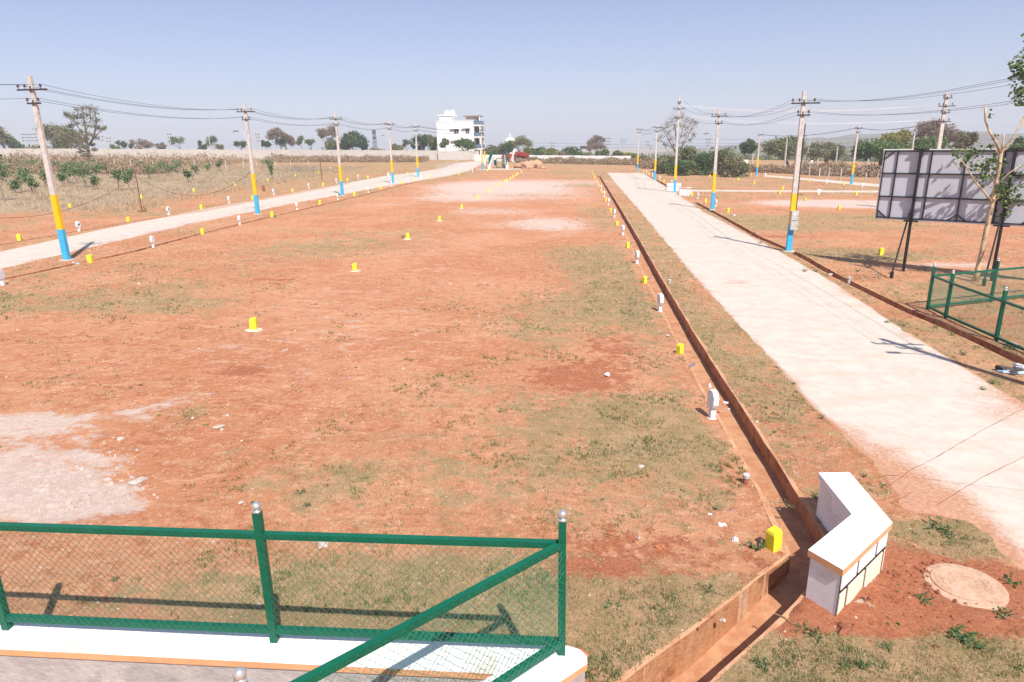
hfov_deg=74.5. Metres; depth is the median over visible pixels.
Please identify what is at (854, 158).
utility pole
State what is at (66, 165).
castor plant
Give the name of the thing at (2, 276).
plot number sign
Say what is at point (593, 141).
tree
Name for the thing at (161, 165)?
castor plant
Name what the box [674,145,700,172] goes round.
bush
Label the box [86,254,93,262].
marker stone
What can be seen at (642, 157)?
bush
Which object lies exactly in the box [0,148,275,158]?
boundary wall
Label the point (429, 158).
dry creeper
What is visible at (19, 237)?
marker stone
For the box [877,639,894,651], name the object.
weed
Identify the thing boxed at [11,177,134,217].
sagging wire
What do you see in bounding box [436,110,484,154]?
white house
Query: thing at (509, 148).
bush
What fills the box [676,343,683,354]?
marker stone
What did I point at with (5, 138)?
tree
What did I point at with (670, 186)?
parapet block
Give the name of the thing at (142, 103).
overhead wire
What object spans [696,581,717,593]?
weed
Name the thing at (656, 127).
utility pole
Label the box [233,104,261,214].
utility pole
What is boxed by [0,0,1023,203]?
sky
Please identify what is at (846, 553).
corner parapet
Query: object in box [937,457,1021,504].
road joint
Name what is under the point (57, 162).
castor plant
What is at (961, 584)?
manhole cover
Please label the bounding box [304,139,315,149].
tree
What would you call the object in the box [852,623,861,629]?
stone
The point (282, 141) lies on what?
tree
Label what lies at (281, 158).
dry scrub
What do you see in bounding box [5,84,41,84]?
overhead wire
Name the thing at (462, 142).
tree
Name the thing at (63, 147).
bush
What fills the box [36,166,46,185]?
castor plant
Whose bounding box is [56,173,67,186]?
castor plant
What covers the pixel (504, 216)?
grass
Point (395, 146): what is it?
bush
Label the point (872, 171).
dry scrub
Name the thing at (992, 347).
storm drain
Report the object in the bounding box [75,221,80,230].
plot number sign
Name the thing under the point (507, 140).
domed building
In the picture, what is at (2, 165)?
castor plant
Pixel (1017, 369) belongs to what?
plastic sheet
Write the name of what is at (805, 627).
weed
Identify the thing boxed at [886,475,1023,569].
road apron
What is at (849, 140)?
hills
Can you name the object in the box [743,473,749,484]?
pipe stub
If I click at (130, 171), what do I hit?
castor plant
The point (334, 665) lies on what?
chain link fence
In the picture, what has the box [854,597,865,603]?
stone
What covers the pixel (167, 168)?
castor plant
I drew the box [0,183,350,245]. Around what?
curb
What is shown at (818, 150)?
tree
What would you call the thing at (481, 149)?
utility pole
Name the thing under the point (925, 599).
weed
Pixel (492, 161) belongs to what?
fenced culvert
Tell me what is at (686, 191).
parapet block
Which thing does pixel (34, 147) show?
bush
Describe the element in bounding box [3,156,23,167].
castor plant
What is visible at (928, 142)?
tree
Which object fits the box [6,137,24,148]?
bush
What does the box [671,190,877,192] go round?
road
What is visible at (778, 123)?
overhead wire
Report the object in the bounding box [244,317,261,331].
marker stone
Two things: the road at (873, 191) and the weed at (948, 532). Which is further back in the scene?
the road at (873, 191)
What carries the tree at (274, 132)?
on the ground at (226, 362)
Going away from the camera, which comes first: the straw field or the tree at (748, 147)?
the straw field
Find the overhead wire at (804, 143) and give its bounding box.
[729,139,1004,143]
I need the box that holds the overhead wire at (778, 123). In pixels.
[681,116,935,123]
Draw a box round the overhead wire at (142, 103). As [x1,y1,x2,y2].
[42,84,251,109]
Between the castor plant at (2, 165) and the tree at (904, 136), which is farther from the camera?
the tree at (904, 136)
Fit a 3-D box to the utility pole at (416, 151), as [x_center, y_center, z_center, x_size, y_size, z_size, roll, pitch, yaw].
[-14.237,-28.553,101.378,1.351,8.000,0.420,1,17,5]
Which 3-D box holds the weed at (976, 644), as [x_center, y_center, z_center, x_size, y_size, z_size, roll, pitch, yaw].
[5.160,3.379,7.549,0.256,0.117,0.264,-1,17,0]
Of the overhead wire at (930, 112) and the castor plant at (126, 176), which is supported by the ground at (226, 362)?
the castor plant at (126, 176)
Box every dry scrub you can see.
[0,150,428,174]
[516,156,881,177]
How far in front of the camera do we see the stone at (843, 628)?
7.74 m
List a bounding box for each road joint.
[878,408,1023,492]
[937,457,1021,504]
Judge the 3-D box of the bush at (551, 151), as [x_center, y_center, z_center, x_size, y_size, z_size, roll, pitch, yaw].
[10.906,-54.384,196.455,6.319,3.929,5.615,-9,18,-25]
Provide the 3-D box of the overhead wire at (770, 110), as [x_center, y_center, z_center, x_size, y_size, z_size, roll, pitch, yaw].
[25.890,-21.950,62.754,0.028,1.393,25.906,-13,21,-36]
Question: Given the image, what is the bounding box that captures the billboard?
[875,148,1023,285]
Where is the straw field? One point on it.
(243, 174)
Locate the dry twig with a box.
[774,613,799,624]
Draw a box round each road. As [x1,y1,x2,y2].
[0,161,481,268]
[608,173,1023,489]
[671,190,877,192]
[764,175,878,186]
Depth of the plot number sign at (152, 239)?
34.60 m
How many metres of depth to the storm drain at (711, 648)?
8.16 m
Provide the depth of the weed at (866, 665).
7.21 m
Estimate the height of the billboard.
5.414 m
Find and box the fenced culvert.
[476,149,520,169]
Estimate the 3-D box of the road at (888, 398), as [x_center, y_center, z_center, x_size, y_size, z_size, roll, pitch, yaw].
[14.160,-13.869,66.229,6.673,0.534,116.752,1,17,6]
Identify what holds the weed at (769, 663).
on the ground at (226, 362)
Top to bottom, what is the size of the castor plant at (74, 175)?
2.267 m
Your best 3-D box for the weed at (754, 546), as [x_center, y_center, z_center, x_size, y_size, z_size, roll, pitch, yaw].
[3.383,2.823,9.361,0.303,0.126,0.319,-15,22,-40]
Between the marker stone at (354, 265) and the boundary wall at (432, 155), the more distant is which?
the boundary wall at (432, 155)
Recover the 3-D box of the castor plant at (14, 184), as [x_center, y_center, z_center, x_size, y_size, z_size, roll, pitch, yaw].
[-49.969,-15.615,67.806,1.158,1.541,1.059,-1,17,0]
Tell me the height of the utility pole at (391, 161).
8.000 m
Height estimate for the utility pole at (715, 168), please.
8.150 m
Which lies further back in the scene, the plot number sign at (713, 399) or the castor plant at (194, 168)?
the castor plant at (194, 168)
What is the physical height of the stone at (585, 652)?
0.126 m
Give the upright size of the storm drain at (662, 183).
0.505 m
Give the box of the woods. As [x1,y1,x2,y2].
[557,145,967,161]
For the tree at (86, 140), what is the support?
on the ground at (226, 362)
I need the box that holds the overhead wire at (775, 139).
[743,134,1005,139]
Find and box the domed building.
[504,134,515,154]
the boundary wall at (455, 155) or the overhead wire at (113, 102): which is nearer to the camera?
the overhead wire at (113, 102)
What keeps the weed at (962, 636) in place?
on the ground at (226, 362)
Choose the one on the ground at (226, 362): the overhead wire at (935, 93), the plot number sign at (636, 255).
the plot number sign at (636, 255)
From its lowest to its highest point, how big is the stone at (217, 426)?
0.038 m
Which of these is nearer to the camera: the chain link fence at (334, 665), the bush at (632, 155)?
the chain link fence at (334, 665)
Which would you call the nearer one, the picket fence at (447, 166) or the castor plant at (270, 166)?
the castor plant at (270, 166)
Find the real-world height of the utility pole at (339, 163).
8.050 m
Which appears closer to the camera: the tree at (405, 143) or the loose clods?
the loose clods
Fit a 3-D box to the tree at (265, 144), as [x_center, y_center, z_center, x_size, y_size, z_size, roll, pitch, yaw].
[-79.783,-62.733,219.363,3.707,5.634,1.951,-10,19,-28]
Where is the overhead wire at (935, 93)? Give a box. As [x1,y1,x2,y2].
[805,77,1023,100]
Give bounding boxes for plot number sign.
[0,269,4,285]
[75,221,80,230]
[150,236,154,247]
[635,250,638,263]
[657,293,663,311]
[707,389,718,419]
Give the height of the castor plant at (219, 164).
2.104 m
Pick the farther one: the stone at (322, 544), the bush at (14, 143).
the bush at (14, 143)
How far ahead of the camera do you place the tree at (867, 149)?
117.75 m
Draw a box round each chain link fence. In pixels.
[0,501,566,655]
[232,542,564,681]
[926,263,1023,350]
[930,258,1023,306]
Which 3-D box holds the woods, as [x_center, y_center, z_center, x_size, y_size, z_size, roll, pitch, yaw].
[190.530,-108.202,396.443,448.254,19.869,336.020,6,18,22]
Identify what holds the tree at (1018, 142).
on the ground at (226, 362)
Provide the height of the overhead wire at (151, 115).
0.473 m
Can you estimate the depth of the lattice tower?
401.10 m
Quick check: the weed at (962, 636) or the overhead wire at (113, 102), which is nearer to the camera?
the weed at (962, 636)
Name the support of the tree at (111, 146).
on the ground at (226, 362)
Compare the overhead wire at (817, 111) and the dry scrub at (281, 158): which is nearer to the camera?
the overhead wire at (817, 111)
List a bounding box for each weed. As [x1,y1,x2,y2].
[604,598,623,611]
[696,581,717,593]
[740,538,764,549]
[754,656,770,673]
[767,495,796,509]
[795,621,811,633]
[804,626,823,642]
[831,654,857,667]
[857,655,876,673]
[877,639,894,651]
[913,591,934,604]
[924,515,952,530]
[939,524,955,538]
[947,624,978,643]
[958,632,985,648]
[993,606,1016,619]
[1002,571,1021,586]
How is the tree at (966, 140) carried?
on the ground at (226, 362)
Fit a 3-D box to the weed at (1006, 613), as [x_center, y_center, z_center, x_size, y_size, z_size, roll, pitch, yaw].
[5.854,3.246,8.030,0.263,0.106,0.220,-1,17,0]
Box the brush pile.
[274,163,346,171]
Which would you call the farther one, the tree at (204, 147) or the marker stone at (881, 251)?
the tree at (204, 147)
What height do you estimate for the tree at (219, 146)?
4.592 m
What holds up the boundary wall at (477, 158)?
on the ground at (226, 362)
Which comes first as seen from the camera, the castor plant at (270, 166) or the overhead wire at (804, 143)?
the castor plant at (270, 166)
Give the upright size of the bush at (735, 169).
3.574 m
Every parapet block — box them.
[666,183,680,189]
[678,187,692,195]
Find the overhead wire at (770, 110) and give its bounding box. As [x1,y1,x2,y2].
[686,105,935,110]
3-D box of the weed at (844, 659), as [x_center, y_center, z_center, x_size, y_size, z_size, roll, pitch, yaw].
[3.588,3.463,7.229,0.259,0.116,0.187,-3,17,-8]
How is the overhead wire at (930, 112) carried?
attached to the utility pole at (793, 220)
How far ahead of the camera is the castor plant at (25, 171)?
85.37 m
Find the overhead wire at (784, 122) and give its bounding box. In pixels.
[679,114,938,122]
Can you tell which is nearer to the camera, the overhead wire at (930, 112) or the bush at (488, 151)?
the overhead wire at (930, 112)
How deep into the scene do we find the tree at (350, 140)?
223.38 m
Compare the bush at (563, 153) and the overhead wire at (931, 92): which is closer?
the overhead wire at (931, 92)
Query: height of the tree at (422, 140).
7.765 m
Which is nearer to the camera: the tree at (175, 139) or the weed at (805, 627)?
the weed at (805, 627)
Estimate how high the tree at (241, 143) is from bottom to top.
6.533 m
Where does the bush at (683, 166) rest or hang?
on the ground at (226, 362)
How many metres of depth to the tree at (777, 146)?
151.75 m
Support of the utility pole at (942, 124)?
on the ground at (226, 362)
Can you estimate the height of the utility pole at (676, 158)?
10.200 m
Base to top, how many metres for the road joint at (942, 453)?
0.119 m
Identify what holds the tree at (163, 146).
on the ground at (226, 362)
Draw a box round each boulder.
[514,164,523,167]
[521,162,533,167]
[529,160,542,166]
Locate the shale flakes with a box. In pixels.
[0,449,144,512]
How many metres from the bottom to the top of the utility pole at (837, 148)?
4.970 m
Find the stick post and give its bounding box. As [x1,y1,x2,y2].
[130,158,146,211]
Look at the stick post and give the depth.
51.21 m
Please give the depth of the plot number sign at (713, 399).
13.64 m
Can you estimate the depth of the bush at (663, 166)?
117.36 m
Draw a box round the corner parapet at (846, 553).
[806,472,892,615]
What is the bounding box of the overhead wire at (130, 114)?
[42,101,235,118]
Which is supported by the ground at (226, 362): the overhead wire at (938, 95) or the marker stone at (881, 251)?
the marker stone at (881, 251)
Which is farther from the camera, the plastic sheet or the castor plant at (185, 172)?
the castor plant at (185, 172)
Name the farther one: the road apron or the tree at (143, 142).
the tree at (143, 142)
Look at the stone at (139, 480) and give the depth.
10.99 m
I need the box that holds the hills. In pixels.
[639,130,1023,160]
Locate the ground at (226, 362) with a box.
[0,148,1023,681]
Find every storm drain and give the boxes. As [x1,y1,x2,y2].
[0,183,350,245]
[4,176,444,280]
[596,176,824,573]
[615,554,807,681]
[642,172,666,186]
[692,202,1023,364]
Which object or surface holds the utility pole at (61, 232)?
on the ground at (226, 362)
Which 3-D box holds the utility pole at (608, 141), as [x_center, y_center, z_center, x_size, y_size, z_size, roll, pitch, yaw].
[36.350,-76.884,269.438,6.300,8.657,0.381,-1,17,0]
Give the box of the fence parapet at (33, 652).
[0,622,586,681]
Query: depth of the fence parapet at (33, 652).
6.48 m
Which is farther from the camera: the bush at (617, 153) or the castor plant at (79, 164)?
the bush at (617, 153)
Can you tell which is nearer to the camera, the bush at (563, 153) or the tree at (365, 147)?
the bush at (563, 153)
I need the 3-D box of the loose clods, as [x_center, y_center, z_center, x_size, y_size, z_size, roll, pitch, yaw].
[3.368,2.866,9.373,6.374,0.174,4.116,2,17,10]
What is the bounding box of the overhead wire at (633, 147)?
[555,146,852,148]
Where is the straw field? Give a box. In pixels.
[0,164,368,211]
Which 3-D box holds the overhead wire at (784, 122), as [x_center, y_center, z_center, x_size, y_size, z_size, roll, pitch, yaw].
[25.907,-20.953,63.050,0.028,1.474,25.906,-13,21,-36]
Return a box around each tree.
[0,126,14,147]
[32,122,69,148]
[48,128,83,148]
[53,103,107,162]
[109,144,120,148]
[115,140,126,148]
[129,138,155,148]
[156,142,166,148]
[167,136,185,148]
[197,144,206,149]
[205,134,216,148]
[215,144,224,149]
[233,140,247,149]
[261,140,271,149]
[265,127,296,149]
[273,137,290,149]
[297,136,304,149]
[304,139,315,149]
[315,125,338,140]
[339,130,369,149]
[358,141,369,149]
[402,138,414,148]
[410,134,428,149]
[438,138,449,147]
[452,137,476,150]
[504,135,532,150]
[586,134,607,150]
[653,112,698,155]
[739,138,757,159]
[760,134,810,165]
[801,142,830,163]
[815,141,849,163]
[847,136,913,167]
[876,129,912,145]
[906,133,951,148]
[912,117,970,148]
[949,131,978,148]
[951,33,1023,281]
[1009,136,1023,147]
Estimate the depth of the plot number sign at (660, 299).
22.24 m
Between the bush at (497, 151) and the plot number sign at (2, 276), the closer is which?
the plot number sign at (2, 276)
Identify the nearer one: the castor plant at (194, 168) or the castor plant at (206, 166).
the castor plant at (194, 168)
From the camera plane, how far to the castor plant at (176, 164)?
110.46 m
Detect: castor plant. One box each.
[0,154,9,200]
[0,167,15,184]
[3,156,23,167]
[7,179,19,192]
[9,165,32,191]
[14,166,33,176]
[22,175,41,191]
[23,157,38,164]
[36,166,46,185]
[51,160,61,166]
[55,163,76,183]
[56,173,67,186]
[59,163,72,171]
[63,165,81,182]
[69,161,89,175]
[72,163,92,186]
[88,162,101,177]
[89,174,99,186]
[96,164,108,172]
[108,167,123,188]
[122,169,133,188]
[123,167,134,176]
[139,162,157,177]
[154,158,168,172]
[158,161,174,175]
[170,158,186,171]
[182,165,192,181]
[189,164,199,172]
[201,163,213,169]
[216,159,222,169]
[259,159,274,167]
[267,162,274,178]
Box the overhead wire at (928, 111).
[802,99,1022,114]
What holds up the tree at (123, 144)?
on the ground at (226, 362)
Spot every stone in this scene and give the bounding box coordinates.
[16,234,21,240]
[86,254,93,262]
[127,476,147,484]
[212,425,225,428]
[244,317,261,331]
[317,542,328,548]
[349,263,359,271]
[576,647,588,657]
[642,276,646,283]
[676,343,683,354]
[765,525,782,552]
[837,621,851,635]
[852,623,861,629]
[854,597,865,603]
[878,248,883,254]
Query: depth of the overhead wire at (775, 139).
258.80 m
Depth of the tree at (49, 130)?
202.05 m
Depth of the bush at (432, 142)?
208.56 m
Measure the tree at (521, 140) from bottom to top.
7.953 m
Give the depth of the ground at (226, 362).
14.32 m
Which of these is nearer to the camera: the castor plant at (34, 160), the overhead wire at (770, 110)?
the overhead wire at (770, 110)
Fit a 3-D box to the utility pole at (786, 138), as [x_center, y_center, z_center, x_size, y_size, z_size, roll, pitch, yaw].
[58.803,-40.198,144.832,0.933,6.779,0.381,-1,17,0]
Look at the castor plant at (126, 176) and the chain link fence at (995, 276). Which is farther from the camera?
the castor plant at (126, 176)
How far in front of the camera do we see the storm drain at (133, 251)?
37.10 m
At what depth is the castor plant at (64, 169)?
81.04 m
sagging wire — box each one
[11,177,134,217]
[136,172,249,194]
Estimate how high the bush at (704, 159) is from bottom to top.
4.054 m
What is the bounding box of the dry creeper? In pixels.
[262,153,626,160]
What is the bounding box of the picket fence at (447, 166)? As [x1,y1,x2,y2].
[436,160,458,171]
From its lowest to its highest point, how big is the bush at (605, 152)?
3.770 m
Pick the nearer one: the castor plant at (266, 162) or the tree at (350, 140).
the castor plant at (266, 162)
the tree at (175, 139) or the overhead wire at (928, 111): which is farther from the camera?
the tree at (175, 139)
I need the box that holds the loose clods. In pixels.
[529,470,1020,669]
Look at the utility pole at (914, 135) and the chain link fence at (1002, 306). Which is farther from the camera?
the utility pole at (914, 135)
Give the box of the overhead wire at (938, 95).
[823,82,1023,100]
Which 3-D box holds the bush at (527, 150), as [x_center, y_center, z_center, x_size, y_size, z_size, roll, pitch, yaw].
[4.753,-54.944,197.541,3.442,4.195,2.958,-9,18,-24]
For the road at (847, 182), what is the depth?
98.65 m
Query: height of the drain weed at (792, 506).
0.228 m
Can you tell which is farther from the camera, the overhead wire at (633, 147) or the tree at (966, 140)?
the overhead wire at (633, 147)
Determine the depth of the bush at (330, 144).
223.91 m
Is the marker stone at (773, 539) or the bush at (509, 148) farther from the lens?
the bush at (509, 148)
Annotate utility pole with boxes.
[16,76,75,260]
[21,133,37,145]
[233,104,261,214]
[329,113,343,195]
[381,120,394,183]
[415,123,418,176]
[478,127,483,170]
[597,137,610,150]
[636,127,642,170]
[653,124,661,180]
[673,97,683,192]
[704,109,727,211]
[752,132,760,175]
[782,91,819,252]
[784,137,788,164]
[835,146,839,163]
[849,125,861,184]
[911,133,915,148]
[936,93,955,148]
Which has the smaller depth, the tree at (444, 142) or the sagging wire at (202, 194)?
the sagging wire at (202, 194)
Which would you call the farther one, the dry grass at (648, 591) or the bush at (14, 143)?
the bush at (14, 143)
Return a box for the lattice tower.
[372,130,376,147]
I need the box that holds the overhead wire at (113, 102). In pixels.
[20,85,226,109]
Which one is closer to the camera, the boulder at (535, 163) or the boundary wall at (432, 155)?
the boulder at (535, 163)
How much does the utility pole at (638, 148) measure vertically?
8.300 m
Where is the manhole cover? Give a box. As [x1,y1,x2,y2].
[923,563,1009,609]
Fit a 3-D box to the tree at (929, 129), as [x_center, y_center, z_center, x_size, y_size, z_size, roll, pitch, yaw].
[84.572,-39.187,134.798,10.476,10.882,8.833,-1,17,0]
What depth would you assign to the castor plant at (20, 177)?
69.06 m
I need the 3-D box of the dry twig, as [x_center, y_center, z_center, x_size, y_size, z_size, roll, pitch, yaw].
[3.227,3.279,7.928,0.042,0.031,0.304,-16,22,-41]
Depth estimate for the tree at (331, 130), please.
235.73 m
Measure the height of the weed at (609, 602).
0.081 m
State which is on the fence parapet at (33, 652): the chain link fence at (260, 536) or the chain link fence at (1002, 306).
the chain link fence at (260, 536)
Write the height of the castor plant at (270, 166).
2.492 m
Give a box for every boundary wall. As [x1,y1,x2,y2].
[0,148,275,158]
[275,149,438,159]
[437,151,478,159]
[474,154,630,161]
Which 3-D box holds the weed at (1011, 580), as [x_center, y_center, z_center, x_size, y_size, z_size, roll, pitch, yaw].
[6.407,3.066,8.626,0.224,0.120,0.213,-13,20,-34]
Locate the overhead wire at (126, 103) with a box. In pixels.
[37,87,231,109]
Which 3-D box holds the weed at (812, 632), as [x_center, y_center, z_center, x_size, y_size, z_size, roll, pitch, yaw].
[3.472,3.348,7.673,0.216,0.082,0.232,-10,19,-28]
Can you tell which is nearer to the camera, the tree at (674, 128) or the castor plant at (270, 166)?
the castor plant at (270, 166)
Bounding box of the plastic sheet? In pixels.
[995,363,1023,375]
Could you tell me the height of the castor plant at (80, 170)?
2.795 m
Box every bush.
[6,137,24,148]
[24,144,57,148]
[53,144,69,148]
[321,139,339,149]
[388,143,404,149]
[427,134,437,150]
[483,147,493,154]
[485,143,503,154]
[501,140,513,154]
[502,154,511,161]
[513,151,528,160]
[523,146,533,154]
[530,146,545,154]
[539,147,558,154]
[557,151,571,155]
[561,146,582,154]
[580,152,593,155]
[594,148,609,155]
[611,150,623,155]
[623,152,636,159]
[634,155,649,160]
[651,154,680,173]
[667,159,695,175]
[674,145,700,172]
[689,152,720,175]
[706,147,737,175]
[720,156,751,177]
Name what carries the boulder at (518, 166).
on the ground at (226, 362)
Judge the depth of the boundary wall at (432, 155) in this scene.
191.73 m
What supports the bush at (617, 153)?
on the ground at (226, 362)
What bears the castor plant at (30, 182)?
on the ground at (226, 362)
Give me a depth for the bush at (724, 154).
113.47 m
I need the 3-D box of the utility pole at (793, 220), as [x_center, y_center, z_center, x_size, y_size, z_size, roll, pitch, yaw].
[14.347,-8.269,33.790,1.351,8.000,0.538,1,17,5]
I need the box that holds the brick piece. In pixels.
[654,544,666,549]
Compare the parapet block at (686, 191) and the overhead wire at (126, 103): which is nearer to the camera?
the overhead wire at (126, 103)
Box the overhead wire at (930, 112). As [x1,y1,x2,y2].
[814,102,1020,114]
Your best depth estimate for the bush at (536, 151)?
207.17 m
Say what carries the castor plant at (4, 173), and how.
on the ground at (226, 362)
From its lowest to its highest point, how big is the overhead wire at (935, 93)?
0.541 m
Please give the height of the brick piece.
0.110 m
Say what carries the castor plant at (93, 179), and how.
on the ground at (226, 362)
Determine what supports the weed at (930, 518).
on the ground at (226, 362)
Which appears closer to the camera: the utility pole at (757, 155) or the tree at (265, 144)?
the utility pole at (757, 155)
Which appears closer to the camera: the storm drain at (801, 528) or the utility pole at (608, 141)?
the storm drain at (801, 528)
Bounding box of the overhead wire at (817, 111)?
[684,105,933,111]
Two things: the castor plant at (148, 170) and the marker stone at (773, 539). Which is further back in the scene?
the castor plant at (148, 170)
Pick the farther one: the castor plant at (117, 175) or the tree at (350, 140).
the tree at (350, 140)
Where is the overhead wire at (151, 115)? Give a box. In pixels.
[39,98,241,118]
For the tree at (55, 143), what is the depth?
192.47 m
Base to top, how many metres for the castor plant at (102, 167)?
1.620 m
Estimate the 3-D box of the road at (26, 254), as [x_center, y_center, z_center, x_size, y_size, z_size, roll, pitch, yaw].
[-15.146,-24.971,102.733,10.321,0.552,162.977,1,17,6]
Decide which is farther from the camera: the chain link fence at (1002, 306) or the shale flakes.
the chain link fence at (1002, 306)
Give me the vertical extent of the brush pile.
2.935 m
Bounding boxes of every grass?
[0,169,1023,267]
[0,243,1023,681]
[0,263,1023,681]
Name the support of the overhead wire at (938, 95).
attached to the utility pole at (793, 220)
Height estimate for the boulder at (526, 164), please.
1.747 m
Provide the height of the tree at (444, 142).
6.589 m
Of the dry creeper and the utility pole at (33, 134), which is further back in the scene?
the utility pole at (33, 134)
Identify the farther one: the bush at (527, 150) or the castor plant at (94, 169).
the bush at (527, 150)
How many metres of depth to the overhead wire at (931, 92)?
20.35 m
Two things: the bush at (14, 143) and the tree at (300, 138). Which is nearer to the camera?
the bush at (14, 143)
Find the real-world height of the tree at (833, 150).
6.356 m
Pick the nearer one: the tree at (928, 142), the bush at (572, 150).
the tree at (928, 142)
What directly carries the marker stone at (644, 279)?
on the ground at (226, 362)
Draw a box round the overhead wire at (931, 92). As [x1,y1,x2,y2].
[798,75,1022,101]
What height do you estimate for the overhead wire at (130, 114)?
0.473 m
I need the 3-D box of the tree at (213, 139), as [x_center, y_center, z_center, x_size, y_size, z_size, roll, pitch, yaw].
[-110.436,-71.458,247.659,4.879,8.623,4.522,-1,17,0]
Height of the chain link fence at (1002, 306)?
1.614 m
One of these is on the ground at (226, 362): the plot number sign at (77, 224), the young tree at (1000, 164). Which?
the young tree at (1000, 164)

